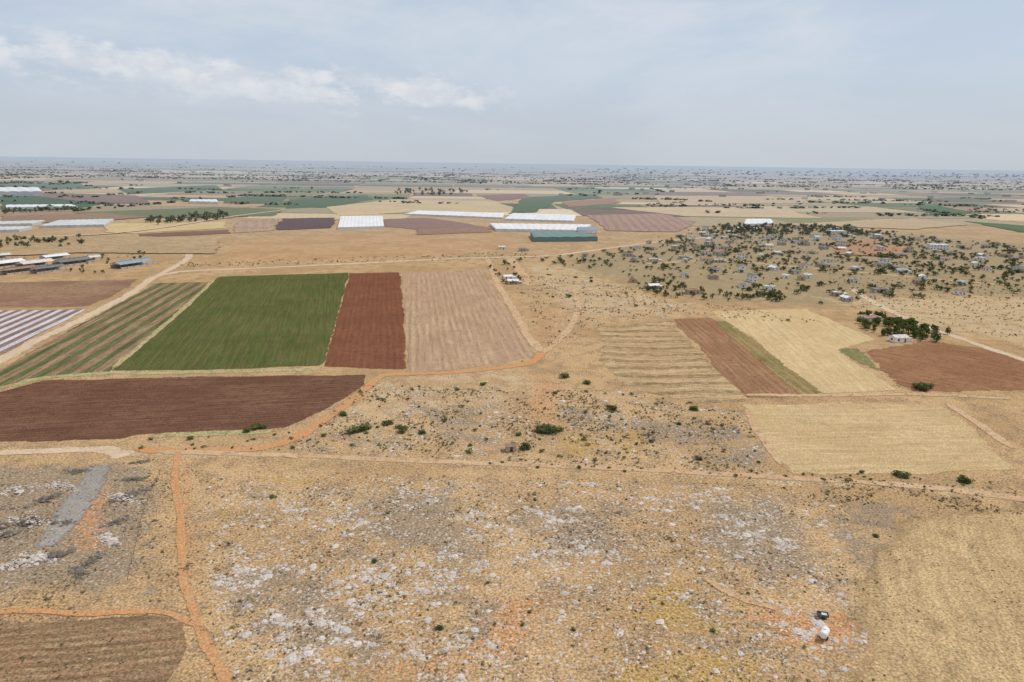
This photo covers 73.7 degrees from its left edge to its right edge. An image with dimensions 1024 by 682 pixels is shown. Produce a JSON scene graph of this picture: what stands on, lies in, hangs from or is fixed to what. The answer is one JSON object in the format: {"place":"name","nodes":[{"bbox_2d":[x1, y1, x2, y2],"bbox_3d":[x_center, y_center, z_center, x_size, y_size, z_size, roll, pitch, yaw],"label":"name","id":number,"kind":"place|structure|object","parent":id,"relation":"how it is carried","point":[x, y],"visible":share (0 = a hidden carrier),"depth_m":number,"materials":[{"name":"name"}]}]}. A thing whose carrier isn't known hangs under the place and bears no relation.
{"place":"outdoors","nodes":[
{"label":"outdoors","id":0,"kind":"place"},
{"bbox_2d":[0,309,84,354],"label":"plastic mulch field","id":1,"kind":"structure","parent":0,"point":[18,327],"depth_m":421.22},
{"bbox_2d":[0,183,84,187],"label":"green field","id":2,"kind":"structure","parent":0,"point":[54,185],"depth_m":2395.79,"materials":[{"name":"plant"}]},
{"bbox_2d":[0,196,98,211],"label":"green field","id":3,"kind":"structure","parent":0,"point":[23,200],"depth_m":1527.33,"materials":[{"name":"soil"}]},
{"bbox_2d":[0,446,125,454],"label":"dirt road","id":4,"kind":"structure","parent":0,"point":[52,450],"depth_m":239.66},
{"bbox_2d":[0,279,137,307],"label":"brown field","id":5,"kind":"structure","parent":0,"point":[47,294],"depth_m":517.12,"materials":[{"name":"soil"}]},
{"bbox_2d":[1,213,146,222],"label":"brown field","id":6,"kind":"structure","parent":0,"point":[47,218],"depth_m":1151.57,"materials":[{"name":"soil"}]},
{"bbox_2d":[37,193,147,202],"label":"purple field","id":7,"kind":"structure","parent":0,"point":[118,198],"depth_m":1693.79,"materials":[{"name":"soil"}]},
{"bbox_2d":[0,614,186,681],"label":"ploughed field","id":8,"kind":"structure","parent":0,"point":[158,659],"depth_m":143.05,"materials":[{"name":"brown soil"}]},
{"bbox_2d":[0,608,196,625],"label":"dirt track","id":9,"kind":"structure","parent":0,"point":[181,618],"depth_m":154.65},
{"bbox_2d":[0,282,208,385],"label":"vegetable strip field","id":10,"kind":"structure","parent":0,"point":[106,340],"depth_m":389.76,"materials":[{"name":"plant"}]},
{"bbox_2d":[0,235,219,254],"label":"straw field","id":11,"kind":"structure","parent":0,"point":[112,244],"depth_m":790.45,"materials":[{"name":"plant"}]},
{"bbox_2d":[5,210,280,237],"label":"dirt road","id":12,"kind":"structure","parent":0,"point":[152,228],"depth_m":991.26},
{"bbox_2d":[104,221,227,232],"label":"stubble field","id":13,"kind":"structure","parent":0,"point":[120,227],"depth_m":1016.79,"materials":[{"name":"plant"}]},
{"bbox_2d":[118,185,220,193],"bbox_3d":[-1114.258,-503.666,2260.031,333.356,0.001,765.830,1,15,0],"label":"green field","id":14,"kind":"structure","parent":0,"point":[160,189],"depth_m":2209.74,"materials":[{"name":"plant"}]},
{"bbox_2d":[154,253,193,276],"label":"dirt road","id":15,"kind":"structure","parent":0,"point":[188,256],"depth_m":661.01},
{"bbox_2d":[78,207,281,216],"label":"green field","id":16,"kind":"structure","parent":0,"point":[200,210],"depth_m":1298.45,"materials":[{"name":"plant"}]},
{"bbox_2d":[0,374,365,441],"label":"dark ploughed field","id":17,"kind":"structure","parent":0,"point":[57,410],"depth_m":285.82,"materials":[{"name":"soil"}]},
{"bbox_2d":[139,229,230,236],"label":"brown field","id":18,"kind":"structure","parent":0,"point":[189,233],"depth_m":932.64,"materials":[{"name":"soil"}]},
{"bbox_2d":[170,452,234,681],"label":"dirt track","id":19,"kind":"structure","parent":0,"point":[221,670],"depth_m":164.07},
{"bbox_2d":[113,273,348,370],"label":"green crop field","id":20,"kind":"structure","parent":0,"point":[245,322],"depth_m":418.63,"materials":[{"name":"plant"}]},
{"bbox_2d":[224,195,286,202],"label":"green field","id":21,"kind":"structure","parent":0,"point":[263,199],"depth_m":1727.52,"materials":[{"name":"plant"}]},
{"bbox_2d":[233,219,278,232],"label":"ploughed field","id":22,"kind":"structure","parent":0,"point":[255,225],"depth_m":1053.18,"materials":[{"name":"soil"}]},
{"bbox_2d":[0,255,547,363],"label":"dirt road","id":23,"kind":"structure","parent":0,"point":[28,345],"depth_m":468.04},
{"bbox_2d":[275,218,335,229],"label":"purple soil field","id":24,"kind":"structure","parent":0,"point":[298,223],"depth_m":1098.56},
{"bbox_2d":[285,195,372,208],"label":"green field","id":25,"kind":"structure","parent":0,"point":[317,202],"depth_m":1687.13,"materials":[{"name":"plant"}]},
{"bbox_2d":[133,352,546,452],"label":"dirt track","id":26,"kind":"structure","parent":0,"point":[314,426],"depth_m":273.76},
{"bbox_2d":[324,272,405,369],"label":"red ploughed field","id":27,"kind":"structure","parent":0,"point":[368,332],"depth_m":426.09,"materials":[{"name":"soil"}]},
{"bbox_2d":[277,238,492,247],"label":"dirt road","id":28,"kind":"structure","parent":0,"point":[387,241],"depth_m":872.40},
{"bbox_2d":[327,199,512,215],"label":"straw field","id":29,"kind":"structure","parent":0,"point":[382,207],"depth_m":1523.39,"materials":[{"name":"plant"}]},
{"bbox_2d":[383,218,492,229],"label":"purple soil field","id":30,"kind":"structure","parent":0,"point":[421,223],"depth_m":1120.79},
{"bbox_2d":[416,227,491,234],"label":"brown field","id":31,"kind":"structure","parent":0,"point":[452,230],"depth_m":1015.95,"materials":[{"name":"soil"}]},
{"bbox_2d":[401,270,533,371],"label":"stubble field","id":32,"kind":"structure","parent":0,"point":[458,319],"depth_m":434.90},
{"bbox_2d":[477,193,529,200],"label":"red field","id":33,"kind":"structure","parent":0,"point":[499,197],"depth_m":2044.46,"materials":[{"name":"soil"}]},
{"bbox_2d":[0,156,1023,681],"bbox_3d":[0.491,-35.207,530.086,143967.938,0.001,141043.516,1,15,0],"label":"ground","id":34,"kind":"structure","parent":0,"point":[576,356],"depth_m":215.32,"materials":[{"name":"brown soil"}]},
{"bbox_2d":[0,258,24,267],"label":"livestock shed","id":35,"kind":"structure","parent":34,"relation":"on","point":[9,262],"depth_m":637.76,"materials":[{"name":"grey metal"}]},
{"bbox_2d":[0,226,31,232],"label":"greenhouse","id":36,"kind":"object","parent":34,"relation":"on","point":[5,229],"visible":1,"depth_m":931.26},
{"bbox_2d":[0,264,35,274],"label":"livestock shed","id":37,"kind":"structure","parent":34,"relation":"on","point":[17,270],"depth_m":600.27,"materials":[{"name":"brown metal"}]},
{"bbox_2d":[0,187,42,195],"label":"greenhouse","id":38,"kind":"object","parent":34,"relation":"on","point":[24,191],"visible":0.93,"depth_m":1743.73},
{"bbox_2d":[0,524,42,540],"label":"rubble pile","id":39,"kind":"object","parent":34,"relation":"on","point":[8,534],"visible":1,"depth_m":186.05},
{"bbox_2d":[0,220,44,226],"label":"greenhouse","id":40,"kind":"object","parent":34,"relation":"on","point":[20,223],"visible":0.95,"depth_m":1013.73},
{"bbox_2d":[0,556,48,571],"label":"rubble pile","id":41,"kind":"object","parent":34,"relation":"on","point":[3,566],"visible":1,"depth_m":171.86,"materials":[{"name":"stone"}]},
{"bbox_2d":[0,514,59,531],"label":"rubble pile","id":42,"kind":"object","parent":34,"relation":"on","point":[14,523],"visible":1,"depth_m":191.39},
{"bbox_2d":[0,479,60,495],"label":"rubble pile","id":43,"kind":"object","parent":34,"relation":"on","point":[17,490],"visible":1,"depth_m":210.76,"materials":[{"name":"stone"}]},
{"bbox_2d":[15,258,53,267],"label":"livestock shed","id":44,"kind":"structure","parent":34,"relation":"on","point":[38,262],"depth_m":637.93,"materials":[{"name":"metal"}]},
{"bbox_2d":[4,511,66,536],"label":"rubble pile","id":45,"kind":"object","parent":34,"relation":"on","point":[27,522],"visible":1,"depth_m":192.40,"materials":[{"name":"stone"}]},
{"bbox_2d":[18,551,65,565],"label":"rubble pile","id":46,"kind":"object","parent":34,"relation":"on","point":[39,555],"visible":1,"depth_m":174.87,"materials":[{"name":"stone"}]},
{"bbox_2d":[6,204,77,209],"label":"greenhouse","id":47,"kind":"object","parent":34,"relation":"on","point":[28,206],"visible":0.63,"depth_m":1336.48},
{"bbox_2d":[12,489,72,511],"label":"rubble pile","id":48,"kind":"object","parent":34,"relation":"on","point":[44,498],"visible":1,"depth_m":205.04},
{"bbox_2d":[30,263,66,273],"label":"livestock shed","id":49,"kind":"structure","parent":34,"relation":"on","point":[46,268],"depth_m":609.60,"materials":[{"name":"grey metal"}]},
{"bbox_2d":[39,252,69,259],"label":"livestock shed","id":50,"kind":"structure","parent":34,"relation":"on","point":[56,256],"depth_m":681.69,"materials":[{"name":"grey metal"}]},
{"bbox_2d":[35,545,82,563],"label":"rubble pile","id":51,"kind":"object","parent":34,"relation":"on","point":[58,554],"visible":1,"depth_m":176.22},
{"bbox_2d":[41,480,78,491],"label":"rubble pile","id":52,"kind":"object","parent":34,"relation":"on","point":[61,485],"visible":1,"depth_m":213.62,"materials":[{"name":"stone"}]},
{"bbox_2d":[51,256,92,266],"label":"livestock shed","id":53,"kind":"structure","parent":34,"relation":"on","point":[69,261],"depth_m":652.13,"materials":[{"name":"grey metal"}]},
{"bbox_2d":[34,465,111,547],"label":"gravel strip","id":54,"kind":"object","parent":34,"relation":"on","point":[75,504],"visible":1,"depth_m":202.48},
{"bbox_2d":[39,219,113,227],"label":"greenhouse","id":55,"kind":"object","parent":34,"relation":"on","point":[77,223],"visible":1,"depth_m":1011.39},
{"bbox_2d":[67,564,88,580],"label":"rubble pile","id":56,"kind":"object","parent":34,"relation":"on","point":[77,570],"visible":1,"depth_m":169.21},
{"bbox_2d":[67,544,118,572],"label":"rubble pile","id":57,"kind":"object","parent":34,"relation":"on","point":[92,559],"visible":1,"depth_m":174.41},
{"bbox_2d":[94,532,121,545],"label":"rubble pile","id":58,"kind":"object","parent":34,"relation":"on","point":[108,538],"visible":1,"depth_m":183.85,"materials":[{"name":"stone"}]},
{"bbox_2d":[88,513,145,530],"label":"rubble pile","id":59,"kind":"object","parent":34,"relation":"on","point":[117,521],"visible":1,"depth_m":192.82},
{"bbox_2d":[94,449,144,458],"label":"dirt junction","id":60,"kind":"object","parent":34,"relation":"on","point":[116,454],"visible":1,"depth_m":237.91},
{"bbox_2d":[98,490,146,508],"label":"rubble pile","id":61,"kind":"object","parent":34,"relation":"on","point":[119,494],"visible":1,"depth_m":206.14,"materials":[{"name":"stone"}]},
{"bbox_2d":[102,486,150,507],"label":"rubble pile","id":62,"kind":"object","parent":34,"relation":"on","point":[133,493],"visible":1,"depth_m":208.49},
{"bbox_2d":[110,257,152,268],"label":"livestock shed","id":63,"kind":"structure","parent":34,"relation":"on","point":[140,261],"depth_m":643.80,"materials":[{"name":"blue metal"}]},
{"bbox_2d":[112,280,214,367],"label":"grass verge","id":64,"kind":"object","parent":34,"relation":"on","point":[132,352],"depth_m":410.09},
{"bbox_2d":[12,368,318,385],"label":"grass verge","id":65,"kind":"object","parent":34,"relation":"on","point":[142,373],"depth_m":327.88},
{"bbox_2d":[189,199,218,203],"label":"greenhouse","id":66,"kind":"object","parent":34,"relation":"on","point":[203,201],"visible":0.99,"depth_m":1549.90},
{"bbox_2d":[153,429,272,436],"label":"grass verge","id":67,"kind":"object","parent":34,"relation":"on","point":[212,433],"depth_m":256.23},
{"bbox_2d":[337,216,383,229],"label":"greenhouse","id":68,"kind":"object","parent":34,"relation":"on","point":[360,222],"visible":1,"depth_m":1096.09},
{"bbox_2d":[0,187,786,301],"bbox_3d":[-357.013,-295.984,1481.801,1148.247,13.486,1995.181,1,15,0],"label":"farm trees","id":69,"kind":"object","parent":34,"relation":"on","point":[205,216],"visible":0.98,"depth_m":811.90,"materials":[{"name":"green plant"}]},
{"bbox_2d":[0,238,852,681],"bbox_3d":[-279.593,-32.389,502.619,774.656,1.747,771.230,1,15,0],"label":"green scrub tufts","id":70,"kind":"object","parent":34,"relation":"on","point":[468,492],"visible":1,"depth_m":238.69,"materials":[{"name":"green plant"}]},
{"bbox_2d":[5,276,872,681],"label":"limestone rocks","id":71,"kind":"object","parent":34,"relation":"on","point":[365,576],"visible":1,"depth_m":171.84,"materials":[{"name":"stone"}]},
{"bbox_2d":[405,210,503,218],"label":"greenhouse","id":72,"kind":"object","parent":34,"relation":"on","point":[489,215],"visible":1,"depth_m":1296.95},
{"bbox_2d":[0,275,1023,681],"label":"dry scrub tufts","id":73,"kind":"object","parent":34,"relation":"on","point":[186,567],"visible":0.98,"depth_m":198.52,"materials":[{"name":"beige plant"}]},
{"bbox_2d":[0,163,1023,218],"bbox_3d":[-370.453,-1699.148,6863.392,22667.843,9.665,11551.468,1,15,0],"label":"distant trees","id":74,"kind":"object","parent":34,"relation":"on","point":[757,205],"visible":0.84,"depth_m":3330.69,"materials":[{"name":"green plant"}]},
{"bbox_2d":[0,161,1023,202],"bbox_3d":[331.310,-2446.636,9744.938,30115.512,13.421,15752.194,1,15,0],"label":"distant town","id":75,"kind":"object","parent":34,"relation":"on","point":[930,197],"visible":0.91,"depth_m":4213.48,"materials":[{"name":"white paint"}]},
{"bbox_2d":[201,474,870,681],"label":"orange stones","id":76,"kind":"object","parent":34,"relation":"on","point":[638,607],"visible":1,"depth_m":168.95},
{"bbox_2d":[504,213,575,221],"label":"greenhouse","id":77,"kind":"object","parent":34,"relation":"on","point":[540,217],"visible":1,"depth_m":1246.18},
{"bbox_2d":[490,223,590,231],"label":"greenhouse","id":78,"kind":"object","parent":34,"relation":"on","point":[511,227],"visible":0.86,"depth_m":1051.59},
{"bbox_2d":[139,269,990,681],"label":"scrub bushes","id":79,"kind":"object","parent":34,"relation":"on","point":[543,449],"visible":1,"depth_m":249.79,"materials":[{"name":"green plant"}]},
{"bbox_2d":[576,227,596,235],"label":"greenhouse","id":80,"kind":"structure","parent":34,"relation":"on","point":[590,230],"depth_m":963.06,"materials":[{"name":"white paint"}]},
{"bbox_2d":[744,219,773,225],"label":"greenhouse","id":81,"kind":"object","parent":34,"relation":"on","point":[753,222],"visible":0.73,"depth_m":1212.54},
{"bbox_2d":[516,222,1023,303],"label":"village trees","id":82,"kind":"object","parent":34,"relation":"on","point":[743,231],"visible":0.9,"depth_m":770.16,"materials":[{"name":"green plant"}]},
{"bbox_2d":[819,626,829,640],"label":"water tank trailer","id":83,"kind":"object","parent":34,"relation":"on","point":[824,632],"visible":1,"depth_m":148.46,"materials":[{"name":"white paint"}]},
{"bbox_2d":[888,334,911,342],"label":"farmhouse","id":84,"kind":"object","parent":34,"relation":"on","point":[898,338],"visible":1,"depth_m":404.38,"materials":[{"name":"white paint"}]},
{"bbox_2d":[857,309,951,341],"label":"farmstead trees","id":85,"kind":"object","parent":34,"relation":"on","point":[911,323],"visible":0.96,"depth_m":431.88,"materials":[{"name":"green plant"}]},
{"bbox_2d":[829,277,1023,308],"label":"orchard trees","id":86,"kind":"object","parent":34,"relation":"on","point":[938,294],"visible":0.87,"depth_m":566.04,"materials":[{"name":"green plant"}]},
{"bbox_2d":[926,243,949,249],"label":"warehouse","id":87,"kind":"structure","parent":34,"relation":"on","point":[931,246],"depth_m":867.39,"materials":[{"name":"white paint"}]},
{"bbox_2d":[0,160,1023,226],"bbox_3d":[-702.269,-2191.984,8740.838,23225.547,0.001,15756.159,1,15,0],"label":"distant fields","id":88,"kind":"structure","parent":0,"point":[377,188],"depth_m":2815.98,"materials":[{"name":"soil"}]},
{"bbox_2d":[0,0,1023,170],"label":"sky","id":89,"kind":"structure","parent":0,"point":[868,84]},
{"bbox_2d":[485,256,542,352],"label":"dirt track","id":90,"kind":"structure","parent":0,"point":[525,331],"depth_m":470.22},
{"bbox_2d":[506,258,534,285],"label":"dirt track","id":91,"kind":"structure","parent":0,"point":[525,280],"depth_m":646.98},
{"bbox_2d":[509,194,600,213],"bbox_3d":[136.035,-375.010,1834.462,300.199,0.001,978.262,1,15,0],"label":"green field","id":92,"kind":"structure","parent":0,"point":[530,205],"depth_m":1825.47,"materials":[{"name":"plant"}]},
{"bbox_2d":[542,288,581,352],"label":"dirt track","id":93,"kind":"structure","parent":0,"point":[568,329],"depth_m":437.27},
{"bbox_2d":[530,230,597,241],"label":"greenhouse","id":94,"kind":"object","parent":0,"point":[558,236],"depth_m":905.50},
{"bbox_2d":[153,449,1023,500],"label":"dirt track","id":95,"kind":"structure","parent":0,"point":[599,467],"depth_m":232.31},
{"bbox_2d":[562,198,620,206],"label":"red field","id":96,"kind":"structure","parent":0,"point":[591,202],"depth_m":1802.38,"materials":[{"name":"soil"}]},
{"bbox_2d":[559,236,716,254],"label":"dirt road","id":97,"kind":"structure","parent":0,"point":[623,246],"depth_m":843.77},
{"bbox_2d":[587,213,695,231],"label":"purple soil field","id":98,"kind":"structure","parent":0,"point":[658,222],"depth_m":1204.03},
{"bbox_2d":[596,321,752,404],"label":"mown field","id":99,"kind":"structure","parent":0,"point":[661,358],"depth_m":351.94,"materials":[{"name":"plant"}]},
{"bbox_2d":[613,207,820,217],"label":"straw field","id":100,"kind":"structure","parent":0,"point":[738,212],"depth_m":1509.37,"materials":[{"name":"plant"}]},
{"bbox_2d":[653,195,807,202],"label":"straw field","id":101,"kind":"structure","parent":0,"point":[717,199],"depth_m":2053.98,"materials":[{"name":"plant"}]},
{"bbox_2d":[701,575,777,609],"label":"dirt track","id":102,"kind":"structure","parent":0,"point":[731,593],"depth_m":163.92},
{"bbox_2d":[674,318,817,397],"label":"brown strip field","id":103,"kind":"structure","parent":0,"point":[737,365],"depth_m":361.63,"materials":[{"name":"soil"}]},
{"bbox_2d":[744,408,784,466],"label":"dirt track","id":104,"kind":"structure","parent":0,"point":[767,445],"depth_m":258.61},
{"bbox_2d":[716,320,819,393],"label":"weedy strip field","id":105,"kind":"structure","parent":0,"point":[799,384],"depth_m":358.97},
{"bbox_2d":[711,309,895,392],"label":"straw field","id":106,"kind":"structure","parent":0,"point":[808,351],"depth_m":398.61,"materials":[{"name":"plant"}]},
{"bbox_2d":[645,260,1012,285],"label":"dirt road","id":107,"kind":"structure","parent":0,"point":[828,269],"depth_m":681.59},
{"bbox_2d":[831,239,906,256],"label":"brown field","id":108,"kind":"structure","parent":0,"point":[854,248],"depth_m":863.85,"materials":[{"name":"soil"}]},
{"bbox_2d":[777,218,965,228],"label":"straw field","id":109,"kind":"structure","parent":0,"point":[913,223],"depth_m":1247.82,"materials":[{"name":"plant"}]},
{"bbox_2d":[744,393,1007,398],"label":"dirt track","id":110,"kind":"structure","parent":0,"point":[854,394],"depth_m":309.47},
{"bbox_2d":[742,401,1017,474],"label":"straw field","id":111,"kind":"structure","parent":0,"point":[846,438],"depth_m":259.73,"materials":[{"name":"plant"}]},
{"bbox_2d":[841,504,1023,681],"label":"golden field","id":112,"kind":"structure","parent":0,"point":[956,616],"depth_m":162.48,"materials":[{"name":"yellow plant"}]},
{"bbox_2d":[849,288,1023,361],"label":"dirt road","id":113,"kind":"structure","parent":0,"point":[873,302],"depth_m":424.72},
{"bbox_2d":[868,341,1023,391],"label":"brown field","id":114,"kind":"structure","parent":0,"point":[943,366],"depth_m":355.17,"materials":[{"name":"red soil"}]},
{"bbox_2d":[838,348,901,386],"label":"weedy edge","id":115,"kind":"object","parent":114,"relation":"on","point":[862,359],"visible":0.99,"depth_m":372.93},
{"bbox_2d":[919,205,973,214],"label":"green field","id":116,"kind":"structure","parent":0,"point":[942,208],"depth_m":1709.27,"materials":[{"name":"plant"}]},
{"bbox_2d":[943,206,991,211],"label":"red field","id":117,"kind":"structure","parent":0,"point":[966,209],"depth_m":1760.29,"materials":[{"name":"soil"}]},
{"bbox_2d":[945,403,1015,449],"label":"dirt track","id":118,"kind":"structure","parent":0,"point":[992,433],"depth_m":273.71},
{"bbox_2d":[966,221,1023,231],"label":"green field","id":119,"kind":"structure","parent":0,"point":[1019,228],"depth_m":1230.44,"materials":[{"name":"plant"}]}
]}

